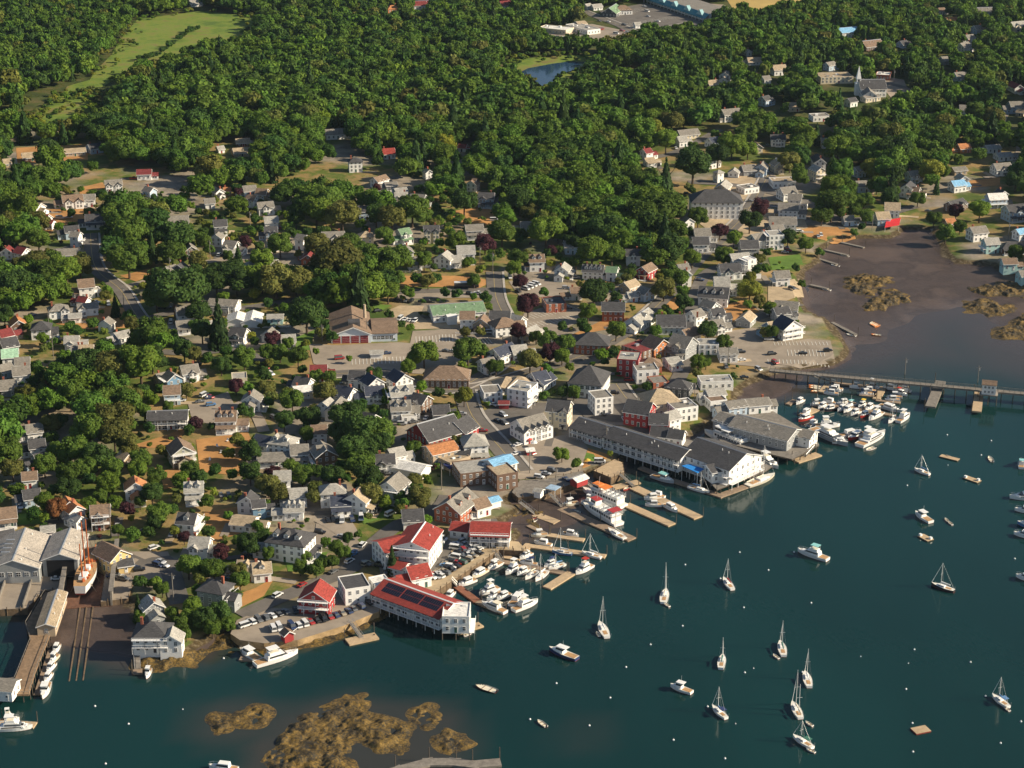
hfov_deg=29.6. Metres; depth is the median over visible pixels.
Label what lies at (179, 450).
house
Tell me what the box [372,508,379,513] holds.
parked suv
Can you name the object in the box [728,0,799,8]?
hay field
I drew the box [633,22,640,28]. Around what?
kiosk
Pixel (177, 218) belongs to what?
house
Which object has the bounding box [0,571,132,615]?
yard
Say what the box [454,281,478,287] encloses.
coach bus
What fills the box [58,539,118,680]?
slipway
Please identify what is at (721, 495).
floating dock
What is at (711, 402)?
house
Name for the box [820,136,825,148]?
house
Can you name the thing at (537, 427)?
shop building
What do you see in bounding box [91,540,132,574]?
yard building
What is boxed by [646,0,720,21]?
strip mall
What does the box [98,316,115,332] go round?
house
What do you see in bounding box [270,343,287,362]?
tree
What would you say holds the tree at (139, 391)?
on the terrain at (922, 264)
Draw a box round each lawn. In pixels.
[17,513,40,524]
[286,552,327,571]
[296,330,314,349]
[353,505,394,523]
[372,304,391,312]
[584,452,594,460]
[768,254,803,269]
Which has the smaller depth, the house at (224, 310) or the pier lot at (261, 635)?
the pier lot at (261, 635)
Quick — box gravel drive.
[384,305,459,328]
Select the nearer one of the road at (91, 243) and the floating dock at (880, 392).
the floating dock at (880, 392)
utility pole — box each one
[169,573,174,600]
[527,450,531,472]
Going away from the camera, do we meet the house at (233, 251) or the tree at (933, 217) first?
the house at (233, 251)
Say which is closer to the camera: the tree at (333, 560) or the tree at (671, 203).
the tree at (333, 560)
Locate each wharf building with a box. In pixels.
[712,411,735,429]
[727,414,801,450]
[796,428,818,447]
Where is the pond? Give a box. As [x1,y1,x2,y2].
[522,61,583,85]
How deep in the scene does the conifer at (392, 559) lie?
688.00 m
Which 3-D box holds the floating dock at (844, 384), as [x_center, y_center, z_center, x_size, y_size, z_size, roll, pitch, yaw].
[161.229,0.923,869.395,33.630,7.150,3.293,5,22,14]
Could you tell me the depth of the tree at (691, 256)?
1016.62 m
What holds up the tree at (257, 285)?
on the terrain at (922, 264)
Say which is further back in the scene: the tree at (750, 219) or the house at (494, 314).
the tree at (750, 219)
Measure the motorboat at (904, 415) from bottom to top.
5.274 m
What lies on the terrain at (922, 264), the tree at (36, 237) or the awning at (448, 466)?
the tree at (36, 237)
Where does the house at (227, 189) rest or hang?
on the terrain at (922, 264)
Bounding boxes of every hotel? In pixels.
[263,522,322,564]
[338,573,370,605]
[368,574,387,591]
[370,578,462,633]
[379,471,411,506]
[392,521,443,568]
[442,602,475,640]
[507,380,541,408]
[678,437,764,484]
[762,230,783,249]
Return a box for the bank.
[574,332,610,355]
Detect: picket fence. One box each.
[242,415,264,418]
[262,325,290,327]
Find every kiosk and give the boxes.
[369,350,383,358]
[488,495,502,509]
[498,400,509,408]
[523,447,535,455]
[532,488,544,497]
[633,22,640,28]
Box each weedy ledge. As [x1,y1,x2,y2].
[128,631,235,672]
[205,711,234,735]
[229,703,276,729]
[236,609,391,654]
[260,692,416,767]
[405,702,442,730]
[429,728,477,754]
[513,508,542,527]
[843,273,911,310]
[961,298,1016,316]
[967,281,1023,298]
[990,313,1023,340]
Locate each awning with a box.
[443,463,451,468]
[681,464,703,480]
[885,218,900,230]
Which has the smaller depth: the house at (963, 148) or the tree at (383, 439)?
the tree at (383, 439)
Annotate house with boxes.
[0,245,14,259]
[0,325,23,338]
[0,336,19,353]
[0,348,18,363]
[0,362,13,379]
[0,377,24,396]
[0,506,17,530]
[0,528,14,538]
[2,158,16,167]
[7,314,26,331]
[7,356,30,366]
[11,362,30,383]
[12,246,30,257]
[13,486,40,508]
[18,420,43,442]
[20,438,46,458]
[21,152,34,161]
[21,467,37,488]
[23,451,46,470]
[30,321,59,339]
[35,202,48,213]
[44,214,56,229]
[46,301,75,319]
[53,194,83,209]
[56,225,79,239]
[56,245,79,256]
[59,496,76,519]
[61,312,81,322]
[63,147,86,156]
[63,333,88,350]
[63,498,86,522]
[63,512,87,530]
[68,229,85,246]
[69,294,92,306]
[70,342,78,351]
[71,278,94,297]
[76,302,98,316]
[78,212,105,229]
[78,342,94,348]
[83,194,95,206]
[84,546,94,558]
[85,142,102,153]
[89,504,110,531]
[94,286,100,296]
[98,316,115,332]
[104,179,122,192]
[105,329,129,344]
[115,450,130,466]
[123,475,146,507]
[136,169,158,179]
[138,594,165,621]
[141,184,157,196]
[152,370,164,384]
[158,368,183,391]
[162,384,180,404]
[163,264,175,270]
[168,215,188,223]
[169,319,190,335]
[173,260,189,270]
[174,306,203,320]
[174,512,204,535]
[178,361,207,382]
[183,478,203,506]
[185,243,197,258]
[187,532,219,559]
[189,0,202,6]
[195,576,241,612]
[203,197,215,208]
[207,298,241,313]
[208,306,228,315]
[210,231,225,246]
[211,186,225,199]
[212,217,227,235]
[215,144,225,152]
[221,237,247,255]
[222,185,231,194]
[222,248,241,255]
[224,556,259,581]
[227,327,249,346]
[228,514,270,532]
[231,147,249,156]
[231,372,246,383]
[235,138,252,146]
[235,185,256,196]
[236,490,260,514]
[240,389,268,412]
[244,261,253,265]
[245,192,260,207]
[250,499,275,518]
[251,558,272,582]
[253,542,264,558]
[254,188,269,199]
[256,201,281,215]
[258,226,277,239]
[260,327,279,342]
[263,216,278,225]
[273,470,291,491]
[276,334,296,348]
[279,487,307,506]
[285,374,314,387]
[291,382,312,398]
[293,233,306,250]
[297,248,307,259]
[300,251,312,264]
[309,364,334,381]
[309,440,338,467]
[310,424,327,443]
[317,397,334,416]
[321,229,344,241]
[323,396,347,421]
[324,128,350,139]
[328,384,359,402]
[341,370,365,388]
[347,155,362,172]
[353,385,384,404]
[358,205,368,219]
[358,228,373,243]
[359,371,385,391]
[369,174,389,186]
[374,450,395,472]
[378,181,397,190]
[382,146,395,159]
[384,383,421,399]
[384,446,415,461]
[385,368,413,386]
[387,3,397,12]
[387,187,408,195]
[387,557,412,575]
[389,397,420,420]
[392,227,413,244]
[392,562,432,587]
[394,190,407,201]
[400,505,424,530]
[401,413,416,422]
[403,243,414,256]
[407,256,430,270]
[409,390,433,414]
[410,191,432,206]
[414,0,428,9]
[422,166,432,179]
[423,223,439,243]
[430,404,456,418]
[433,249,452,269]
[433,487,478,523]
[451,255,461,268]
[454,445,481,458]
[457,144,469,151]
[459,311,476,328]
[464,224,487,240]
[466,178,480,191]
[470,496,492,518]
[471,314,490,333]
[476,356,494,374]
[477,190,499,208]
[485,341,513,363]
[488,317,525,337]
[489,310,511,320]
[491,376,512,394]
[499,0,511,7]
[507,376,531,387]
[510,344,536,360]
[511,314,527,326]
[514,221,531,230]
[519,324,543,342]
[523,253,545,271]
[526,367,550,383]
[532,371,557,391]
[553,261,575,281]
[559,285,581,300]
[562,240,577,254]
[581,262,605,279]
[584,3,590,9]
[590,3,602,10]
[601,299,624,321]
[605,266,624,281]
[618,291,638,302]
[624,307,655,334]
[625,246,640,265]
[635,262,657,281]
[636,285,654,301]
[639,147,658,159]
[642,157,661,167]
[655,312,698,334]
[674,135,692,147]
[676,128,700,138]
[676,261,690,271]
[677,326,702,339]
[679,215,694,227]
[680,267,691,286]
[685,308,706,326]
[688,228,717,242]
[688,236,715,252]
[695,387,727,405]
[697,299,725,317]
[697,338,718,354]
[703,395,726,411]
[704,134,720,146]
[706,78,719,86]
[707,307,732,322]
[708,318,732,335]
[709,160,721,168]
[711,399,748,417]
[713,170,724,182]
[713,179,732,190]
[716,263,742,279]
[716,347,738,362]
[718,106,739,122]
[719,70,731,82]
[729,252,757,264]
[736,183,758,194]
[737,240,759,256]
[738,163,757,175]
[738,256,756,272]
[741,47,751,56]
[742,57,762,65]
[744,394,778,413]
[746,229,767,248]
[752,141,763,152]
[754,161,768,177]
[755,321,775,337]
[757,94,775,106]
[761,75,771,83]
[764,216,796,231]
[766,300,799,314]
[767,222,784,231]
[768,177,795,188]
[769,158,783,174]
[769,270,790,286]
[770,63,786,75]
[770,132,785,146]
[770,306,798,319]
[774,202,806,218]
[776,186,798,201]
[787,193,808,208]
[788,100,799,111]
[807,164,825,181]
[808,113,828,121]
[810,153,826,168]
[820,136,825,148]
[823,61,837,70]
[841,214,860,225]
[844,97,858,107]
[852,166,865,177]
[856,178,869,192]
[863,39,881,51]
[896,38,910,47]
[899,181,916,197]
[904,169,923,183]
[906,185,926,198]
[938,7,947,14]
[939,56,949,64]
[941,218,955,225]
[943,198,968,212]
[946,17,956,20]
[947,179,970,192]
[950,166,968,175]
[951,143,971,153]
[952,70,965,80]
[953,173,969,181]
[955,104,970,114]
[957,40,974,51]
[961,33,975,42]
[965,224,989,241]
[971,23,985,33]
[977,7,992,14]
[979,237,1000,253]
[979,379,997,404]
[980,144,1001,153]
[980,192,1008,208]
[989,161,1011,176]
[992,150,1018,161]
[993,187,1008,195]
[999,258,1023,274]
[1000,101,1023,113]
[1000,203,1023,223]
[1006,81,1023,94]
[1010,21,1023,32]
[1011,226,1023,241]
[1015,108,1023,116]
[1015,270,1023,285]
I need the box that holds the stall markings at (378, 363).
[355,357,400,363]
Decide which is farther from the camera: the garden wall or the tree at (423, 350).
the garden wall
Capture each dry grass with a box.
[16,144,87,162]
[45,208,84,233]
[56,305,124,328]
[80,182,104,193]
[121,268,151,280]
[137,429,183,447]
[162,467,189,488]
[196,432,250,475]
[204,507,241,541]
[240,576,275,607]
[400,276,485,287]
[453,207,497,227]
[572,321,608,334]
[582,448,617,467]
[667,297,678,309]
[720,300,759,320]
[802,226,855,243]
[969,177,999,187]
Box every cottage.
[158,626,185,659]
[271,500,304,520]
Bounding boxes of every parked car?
[50,575,60,580]
[160,562,169,567]
[195,399,204,403]
[267,612,276,618]
[274,610,283,616]
[281,608,290,614]
[296,581,306,587]
[307,618,315,624]
[312,616,321,622]
[328,568,338,574]
[332,611,340,617]
[338,609,346,615]
[344,608,353,613]
[348,605,357,611]
[365,599,373,604]
[383,471,393,475]
[409,419,418,423]
[453,563,461,568]
[470,552,478,557]
[473,546,483,550]
[474,549,484,554]
[513,442,522,446]
[540,471,550,475]
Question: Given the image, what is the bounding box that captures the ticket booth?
[568,474,588,487]
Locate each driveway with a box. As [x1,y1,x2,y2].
[11,497,21,512]
[48,519,63,523]
[82,528,109,531]
[111,517,123,535]
[138,567,153,572]
[164,532,176,542]
[179,548,188,557]
[181,401,202,403]
[208,577,229,580]
[220,523,229,535]
[226,554,252,559]
[271,576,297,583]
[299,439,311,442]
[305,511,331,514]
[352,356,370,358]
[354,171,376,172]
[372,506,382,517]
[420,412,431,421]
[468,518,496,521]
[544,432,555,446]
[546,267,552,273]
[576,405,592,417]
[588,461,607,465]
[607,422,629,425]
[614,379,634,381]
[628,387,648,391]
[692,385,699,392]
[761,275,771,283]
[832,221,844,228]
[899,215,918,217]
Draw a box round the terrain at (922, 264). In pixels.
[0,0,1023,657]
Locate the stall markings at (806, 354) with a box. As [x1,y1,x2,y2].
[787,349,824,355]
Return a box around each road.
[5,241,84,260]
[83,233,147,342]
[124,254,295,287]
[131,554,188,604]
[149,288,486,318]
[163,348,265,361]
[212,401,269,431]
[235,495,447,616]
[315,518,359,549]
[336,271,520,392]
[456,391,528,471]
[457,175,773,391]
[585,11,682,31]
[609,383,636,404]
[633,262,726,432]
[640,129,722,160]
[688,180,919,220]
[703,303,802,335]
[743,202,777,210]
[822,69,910,90]
[983,114,1020,177]
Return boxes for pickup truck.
[292,606,298,613]
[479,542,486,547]
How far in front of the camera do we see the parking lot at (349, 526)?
720.07 m
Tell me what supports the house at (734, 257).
on the terrain at (922, 264)
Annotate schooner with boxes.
[70,519,103,594]
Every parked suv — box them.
[117,574,129,580]
[133,565,144,571]
[147,544,158,549]
[152,560,161,567]
[205,401,215,406]
[241,551,252,555]
[246,617,256,624]
[253,614,263,622]
[260,613,270,620]
[271,591,283,597]
[294,621,302,628]
[314,528,325,533]
[325,611,334,619]
[329,514,335,521]
[344,557,354,563]
[348,514,354,521]
[356,602,365,608]
[358,541,366,547]
[359,559,371,566]
[360,560,371,566]
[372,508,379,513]
[373,561,382,567]
[397,420,406,424]
[434,570,441,578]
[438,572,445,577]
[443,569,451,575]
[444,558,454,562]
[447,564,456,571]
[456,537,466,542]
[458,558,467,564]
[461,555,473,561]
[468,543,479,549]
[498,410,507,416]
[500,418,508,424]
[533,473,544,478]
[546,466,557,471]
[609,390,619,394]
[624,377,633,380]
[754,365,762,370]
[767,351,776,354]
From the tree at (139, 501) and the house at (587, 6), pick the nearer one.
the tree at (139, 501)
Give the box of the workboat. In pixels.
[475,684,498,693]
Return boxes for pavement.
[98,233,150,318]
[337,271,523,393]
[470,177,759,383]
[475,389,532,469]
[626,383,636,397]
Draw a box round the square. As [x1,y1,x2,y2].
[512,433,587,479]
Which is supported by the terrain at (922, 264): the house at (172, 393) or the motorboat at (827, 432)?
the house at (172, 393)
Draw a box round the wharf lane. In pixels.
[431,539,451,570]
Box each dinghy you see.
[538,719,547,727]
[805,720,813,726]
[806,748,815,753]
[866,445,876,450]
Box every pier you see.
[11,589,51,701]
[391,747,501,767]
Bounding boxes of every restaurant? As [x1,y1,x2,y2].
[297,578,336,615]
[773,314,805,340]
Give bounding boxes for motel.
[146,409,188,430]
[448,521,469,539]
[469,521,511,548]
[568,416,614,448]
[602,426,690,477]
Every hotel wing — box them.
[370,534,404,569]
[700,463,722,483]
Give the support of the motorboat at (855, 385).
on the water
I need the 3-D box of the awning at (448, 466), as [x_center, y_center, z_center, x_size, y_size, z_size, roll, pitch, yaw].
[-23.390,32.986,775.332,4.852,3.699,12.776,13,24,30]
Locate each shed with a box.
[0,527,51,582]
[0,678,21,701]
[35,589,67,636]
[40,524,55,534]
[40,527,88,576]
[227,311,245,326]
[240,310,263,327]
[266,314,283,324]
[279,627,294,642]
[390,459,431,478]
[573,20,587,24]
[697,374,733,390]
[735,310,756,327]
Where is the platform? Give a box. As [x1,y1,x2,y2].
[593,459,623,483]
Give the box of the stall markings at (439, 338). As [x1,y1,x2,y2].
[419,334,455,341]
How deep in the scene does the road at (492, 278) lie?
951.09 m
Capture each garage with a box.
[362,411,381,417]
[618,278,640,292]
[728,167,740,177]
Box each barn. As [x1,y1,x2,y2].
[405,413,462,445]
[452,414,479,434]
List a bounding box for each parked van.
[199,391,208,396]
[238,620,251,627]
[269,623,276,631]
[275,620,282,630]
[287,619,296,629]
[299,618,309,626]
[318,611,328,621]
[334,354,344,359]
[339,514,343,522]
[358,512,362,520]
[384,509,395,516]
[397,314,403,320]
[448,552,460,559]
[449,543,460,549]
[594,457,605,462]
[764,336,773,340]
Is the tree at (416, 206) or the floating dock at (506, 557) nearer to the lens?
the floating dock at (506, 557)
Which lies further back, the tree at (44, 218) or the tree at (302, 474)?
the tree at (44, 218)
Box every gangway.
[133,652,140,668]
[348,618,363,637]
[492,548,503,560]
[519,501,536,514]
[548,491,563,506]
[617,470,634,486]
[802,443,816,456]
[814,373,836,383]
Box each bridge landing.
[924,373,945,410]
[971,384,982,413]
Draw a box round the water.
[0,287,1023,767]
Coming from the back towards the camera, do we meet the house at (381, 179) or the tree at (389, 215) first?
the house at (381, 179)
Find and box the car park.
[885,78,905,96]
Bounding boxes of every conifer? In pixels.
[110,293,120,318]
[132,593,139,623]
[207,297,231,351]
[233,243,243,263]
[386,544,396,575]
[659,157,674,191]
[883,167,898,203]
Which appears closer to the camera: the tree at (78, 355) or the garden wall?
the tree at (78, 355)
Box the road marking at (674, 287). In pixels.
[451,176,767,389]
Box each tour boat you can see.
[582,479,627,508]
[583,494,623,526]
[704,422,749,449]
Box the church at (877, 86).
[854,66,887,96]
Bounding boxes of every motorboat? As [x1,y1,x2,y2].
[0,707,19,721]
[0,714,32,731]
[40,681,51,698]
[44,670,53,680]
[46,660,56,670]
[50,651,59,661]
[53,642,60,652]
[145,665,151,678]
[209,760,238,767]
[240,645,261,660]
[252,644,297,668]
[445,589,455,596]
[459,575,477,586]
[472,566,489,577]
[479,578,500,595]
[482,599,507,614]
[487,588,500,600]
[488,558,503,570]
[497,590,511,599]
[505,557,522,574]
[508,589,523,606]
[511,593,537,612]
[517,565,529,575]
[520,549,533,559]
[520,556,537,565]
[531,528,548,537]
[534,538,552,545]
[544,556,556,567]
[549,643,579,661]
[562,497,578,505]
[562,529,578,536]
[576,556,594,574]
[581,494,590,504]
[644,492,661,500]
[645,500,661,506]
[650,471,673,483]
[651,490,665,497]
[662,501,677,512]
[670,676,693,694]
[761,450,778,468]
[796,396,805,404]
[798,543,829,561]
[799,412,813,421]
[800,407,810,415]
[807,418,817,427]
[808,423,847,446]
[810,395,819,405]
[814,415,839,427]
[818,401,827,409]
[823,397,836,403]
[824,389,838,395]
[824,404,837,411]
[827,385,841,391]
[832,437,847,443]
[837,398,848,404]
[837,403,845,411]
[839,428,860,437]
[844,405,852,412]
[847,398,857,405]
[848,429,863,440]
[849,381,863,388]
[851,408,861,415]
[855,427,884,448]
[858,398,866,407]
[859,388,873,394]
[859,425,871,439]
[860,410,870,417]
[861,386,875,392]
[865,378,879,388]
[865,402,874,409]
[869,405,884,420]
[878,402,899,412]
[883,384,896,390]
[885,395,899,400]
[888,389,902,398]
[895,408,909,423]
[896,387,906,396]
[898,385,911,392]
[915,509,933,523]
[1010,491,1023,500]
[1014,529,1023,537]
[1015,505,1023,512]
[1016,572,1023,580]
[1017,520,1023,526]
[1018,457,1023,469]
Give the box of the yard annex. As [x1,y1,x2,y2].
[116,557,134,573]
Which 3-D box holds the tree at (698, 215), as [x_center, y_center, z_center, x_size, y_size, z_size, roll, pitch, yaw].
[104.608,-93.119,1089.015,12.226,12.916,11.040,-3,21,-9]
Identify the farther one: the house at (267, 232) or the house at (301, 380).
the house at (267, 232)
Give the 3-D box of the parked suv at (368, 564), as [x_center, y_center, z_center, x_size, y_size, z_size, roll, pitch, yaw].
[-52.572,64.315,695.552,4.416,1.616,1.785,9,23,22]
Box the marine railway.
[0,579,31,607]
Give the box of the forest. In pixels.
[0,0,1023,595]
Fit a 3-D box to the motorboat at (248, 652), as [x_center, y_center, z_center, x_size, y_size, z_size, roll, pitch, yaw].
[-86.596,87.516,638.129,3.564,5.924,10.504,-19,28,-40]
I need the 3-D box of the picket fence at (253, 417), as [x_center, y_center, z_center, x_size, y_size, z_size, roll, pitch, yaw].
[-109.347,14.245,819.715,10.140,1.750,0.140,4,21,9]
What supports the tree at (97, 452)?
on the terrain at (922, 264)
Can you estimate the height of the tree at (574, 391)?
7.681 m
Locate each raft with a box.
[910,725,930,734]
[917,533,933,541]
[939,454,959,461]
[962,475,981,483]
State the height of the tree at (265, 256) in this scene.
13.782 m
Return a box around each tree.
[0,191,19,208]
[0,210,15,232]
[0,268,31,291]
[0,287,17,293]
[0,304,13,325]
[0,436,22,461]
[0,459,23,481]
[1,191,38,217]
[17,250,49,262]
[26,227,50,249]
[28,210,50,229]
[28,452,56,477]
[32,258,62,279]
[33,491,53,512]
[38,413,62,431]
[45,497,66,519]
[46,441,63,461]
[52,254,81,283]
[54,379,84,411]
[54,435,87,462]
[54,461,80,478]
[54,477,82,496]
[66,347,99,367]
[68,412,103,442]
[73,254,93,278]
[74,456,97,476]
[75,388,111,399]
[80,441,114,471]
[91,349,132,379]
[93,488,107,503]
[94,401,136,426]
[96,470,119,495]
[97,417,132,451]
[99,201,136,225]
[101,456,123,477]
[104,241,148,278]
[109,393,118,403]
[110,215,148,243]
[111,523,124,537]
[116,432,138,452]
[117,344,161,383]
[118,385,143,397]
[124,316,138,329]
[126,460,147,476]
[127,196,151,215]
[127,315,169,346]
[128,448,152,465]
[129,417,136,428]
[134,496,145,509]
[134,609,144,621]
[137,404,151,421]
[139,482,163,504]
[141,344,169,373]
[142,284,169,312]
[144,266,207,317]
[145,500,171,523]
[146,515,161,530]
[147,467,167,483]
[149,576,161,585]
[152,220,195,243]
[152,581,169,597]
[156,240,188,264]
[162,400,173,409]
[165,606,178,618]
[171,615,188,629]
[172,338,195,361]
[174,554,200,579]
[177,531,189,544]
[179,382,194,399]
[179,460,199,480]
[180,608,193,625]
[181,628,191,641]
[183,596,201,610]
[185,300,212,318]
[187,282,212,303]
[188,249,207,266]
[188,346,201,360]
[190,318,210,343]
[191,469,207,480]
[191,606,216,627]
[195,233,212,246]
[199,558,227,578]
[201,263,228,296]
[202,619,220,638]
[210,355,231,375]
[210,599,231,620]
[220,264,254,296]
[221,616,235,632]
[222,249,233,259]
[228,378,243,395]
[228,562,246,577]
[230,570,250,590]
[231,344,255,369]
[231,588,242,595]
[235,532,260,557]
[237,438,261,460]
[237,461,261,485]
[239,235,251,247]
[243,265,261,287]
[248,248,273,266]
[254,272,262,293]
[254,380,275,393]
[254,474,280,497]
[255,530,269,541]
[258,260,291,298]
[259,343,273,358]
[261,546,274,560]
[264,330,280,345]
[264,482,288,505]
[267,232,293,257]
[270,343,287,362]
[273,410,295,431]
[277,388,304,413]
[281,337,293,349]
[282,265,313,297]
[285,296,324,333]
[286,347,308,365]
[287,208,305,228]
[291,463,312,486]
[292,557,306,575]
[297,406,321,426]
[298,425,313,442]
[300,195,330,226]
[301,550,312,560]
[303,233,328,251]
[307,185,344,205]
[307,559,324,577]
[308,236,364,273]
[309,369,322,383]
[311,379,337,399]
[312,266,336,277]
[319,558,327,570]
[320,466,345,482]
[321,199,361,230]
[322,370,336,381]
[325,554,339,568]
[327,420,347,443]
[328,401,363,422]
[328,539,342,555]
[336,434,364,458]
[337,545,351,558]
[338,261,366,280]
[340,232,361,244]
[340,411,380,437]
[342,532,352,544]
[351,269,386,301]
[352,463,384,487]
[355,187,378,205]
[357,240,374,244]
[358,482,383,503]
[361,436,378,457]
[365,202,385,227]
[365,244,383,262]
[366,366,382,378]
[371,416,394,437]
[371,432,390,451]
[374,226,393,238]
[377,204,406,231]
[379,244,414,269]
[379,281,400,303]
[382,388,388,395]
[392,490,406,499]
[393,270,405,282]
[394,194,429,227]
[400,358,416,374]
[405,440,421,452]
[406,351,417,363]
[407,473,421,483]
[407,483,430,507]
[411,340,440,367]
[416,251,432,270]
[420,273,436,289]
[423,209,433,224]
[443,230,466,251]
[450,188,478,214]
[451,337,482,365]
[454,387,473,406]
[459,326,470,337]
[467,273,480,287]
[474,232,496,254]
[475,344,489,358]
[485,359,504,376]
[486,218,517,247]
[498,192,507,202]
[505,260,521,275]
[506,186,533,215]
[506,248,528,262]
[509,322,526,341]
[512,274,528,289]
[515,348,543,373]
[516,228,528,243]
[516,293,539,317]
[520,203,540,220]
[527,216,562,247]
[528,330,541,344]
[536,330,558,346]
[537,194,565,208]
[538,342,559,363]
[551,223,568,243]
[553,348,569,364]
[554,334,575,348]
[555,447,569,461]
[556,386,567,396]
[563,210,587,233]
[563,231,580,247]
[567,385,580,400]
[569,255,583,269]
[575,235,609,263]
[578,278,608,303]
[578,302,597,322]
[589,213,622,237]
[598,193,614,201]
[599,243,625,265]
[606,320,626,341]
[620,197,632,205]
[620,211,631,218]
[624,268,636,276]
[625,165,658,186]
[625,198,658,221]
[636,184,665,200]
[640,108,660,118]
[645,189,688,218]
[650,277,675,301]
[652,118,664,131]
[654,129,677,153]
[655,232,684,260]
[659,111,684,127]
[663,264,687,283]
[668,217,687,235]
[674,144,711,184]
[675,293,694,312]
[676,270,689,285]
[678,111,692,128]
[683,248,700,267]
[687,141,699,147]
[688,206,708,227]
[689,354,708,368]
[697,320,717,337]
[704,357,710,369]
[706,142,729,167]
[710,223,729,239]
[714,247,732,262]
[715,334,733,347]
[717,131,746,159]
[726,230,741,247]
[731,111,749,124]
[736,279,762,298]
[738,209,763,233]
[740,141,758,159]
[742,117,763,141]
[743,271,756,279]
[750,196,769,214]
[753,295,765,304]
[759,327,768,337]
[763,300,776,315]
[764,324,778,340]
[777,151,801,172]
[781,228,796,245]
[791,134,812,147]
[797,237,813,253]
[810,205,833,225]
[814,189,848,221]
[819,175,844,190]
[822,134,851,158]
[836,189,857,206]
[846,202,861,215]
[855,192,875,208]
[859,158,879,179]
[859,208,873,223]
[866,175,881,194]
[876,134,914,152]
[909,191,926,206]
[918,159,945,177]
[925,211,942,227]
[935,222,955,243]
[948,204,963,218]
[953,219,967,234]
[964,102,982,115]
[968,66,994,78]
[968,200,991,222]
[982,105,1005,122]
[1005,170,1023,191]
[1007,244,1023,258]
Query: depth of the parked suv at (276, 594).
671.31 m
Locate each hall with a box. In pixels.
[427,301,486,324]
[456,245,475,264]
[688,189,743,218]
[816,72,853,83]
[860,87,877,101]
[860,94,881,102]
[876,71,891,80]
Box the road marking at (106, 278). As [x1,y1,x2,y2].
[90,233,137,316]
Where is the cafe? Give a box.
[661,356,683,371]
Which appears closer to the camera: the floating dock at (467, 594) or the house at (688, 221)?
the floating dock at (467, 594)
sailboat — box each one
[525,562,538,579]
[535,554,548,581]
[549,554,565,568]
[552,528,571,555]
[582,535,601,559]
[598,599,609,638]
[608,514,626,540]
[660,566,668,603]
[687,472,709,492]
[712,688,728,719]
[717,640,725,669]
[723,560,734,590]
[744,447,774,487]
[777,624,786,656]
[791,672,803,719]
[793,720,814,748]
[802,649,812,688]
[888,399,897,423]
[914,456,930,475]
[931,565,955,592]
[992,677,1010,707]
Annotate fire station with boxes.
[329,304,397,343]
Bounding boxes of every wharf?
[425,534,527,593]
[512,469,583,502]
[632,429,771,492]
[712,411,818,464]
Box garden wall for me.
[742,273,760,278]
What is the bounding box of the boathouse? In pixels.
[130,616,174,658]
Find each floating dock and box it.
[0,709,37,728]
[31,641,56,695]
[131,659,141,675]
[239,645,265,661]
[344,622,378,645]
[453,575,481,602]
[457,612,483,634]
[475,590,505,614]
[498,550,568,574]
[502,545,519,560]
[512,534,606,558]
[526,515,550,533]
[532,504,560,523]
[542,565,575,589]
[547,524,585,542]
[557,498,636,541]
[610,471,640,489]
[625,494,676,526]
[630,477,703,519]
[637,466,675,478]
[673,474,759,498]
[784,391,795,405]
[792,444,821,463]
[797,405,819,414]
[809,277,829,289]
[814,396,896,416]
[817,255,838,264]
[817,378,829,392]
[824,243,849,255]
[830,315,858,335]
[833,379,886,389]
[840,235,865,247]
[859,385,876,397]
[872,388,885,399]
[876,394,901,404]
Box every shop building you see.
[421,440,460,464]
[422,365,470,388]
[438,455,469,471]
[452,457,490,486]
[460,433,489,458]
[480,384,502,402]
[481,454,518,469]
[486,462,517,491]
[508,413,553,444]
[541,24,573,34]
[542,296,566,312]
[545,399,573,429]
[566,23,599,34]
[567,365,610,397]
[588,389,612,415]
[601,4,620,17]
[616,350,641,377]
[617,5,631,14]
[621,339,652,358]
[622,399,656,427]
[632,362,658,384]
[636,388,681,412]
[640,334,668,357]
[640,357,662,373]
[647,375,668,389]
[648,413,668,432]
[649,425,673,440]
[663,379,694,397]
[663,409,682,429]
[664,333,698,360]
[666,428,686,444]
[667,397,697,421]
[873,211,891,225]
[884,202,900,217]
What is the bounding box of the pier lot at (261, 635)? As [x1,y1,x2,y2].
[230,581,379,648]
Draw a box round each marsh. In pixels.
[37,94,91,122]
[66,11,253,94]
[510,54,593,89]
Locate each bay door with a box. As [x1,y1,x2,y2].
[332,336,340,343]
[341,335,349,342]
[351,335,359,342]
[360,335,368,342]
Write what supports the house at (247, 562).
on the terrain at (922, 264)
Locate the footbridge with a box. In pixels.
[769,366,1023,402]
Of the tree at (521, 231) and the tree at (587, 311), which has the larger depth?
the tree at (521, 231)
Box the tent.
[545,484,560,497]
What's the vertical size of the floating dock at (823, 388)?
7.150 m
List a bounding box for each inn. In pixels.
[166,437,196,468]
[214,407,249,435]
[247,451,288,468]
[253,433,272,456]
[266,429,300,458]
[289,443,308,464]
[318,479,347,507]
[330,492,351,518]
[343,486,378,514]
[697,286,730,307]
[712,276,737,296]
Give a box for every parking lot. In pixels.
[128,551,169,586]
[188,392,239,423]
[309,342,471,373]
[316,521,360,548]
[398,288,483,298]
[410,329,460,344]
[481,402,546,439]
[509,278,570,296]
[523,305,580,331]
[548,24,626,39]
[560,387,623,421]
[600,3,701,28]
[700,209,807,239]
[724,176,757,199]
[725,328,795,367]
[768,279,803,301]
[772,339,834,367]

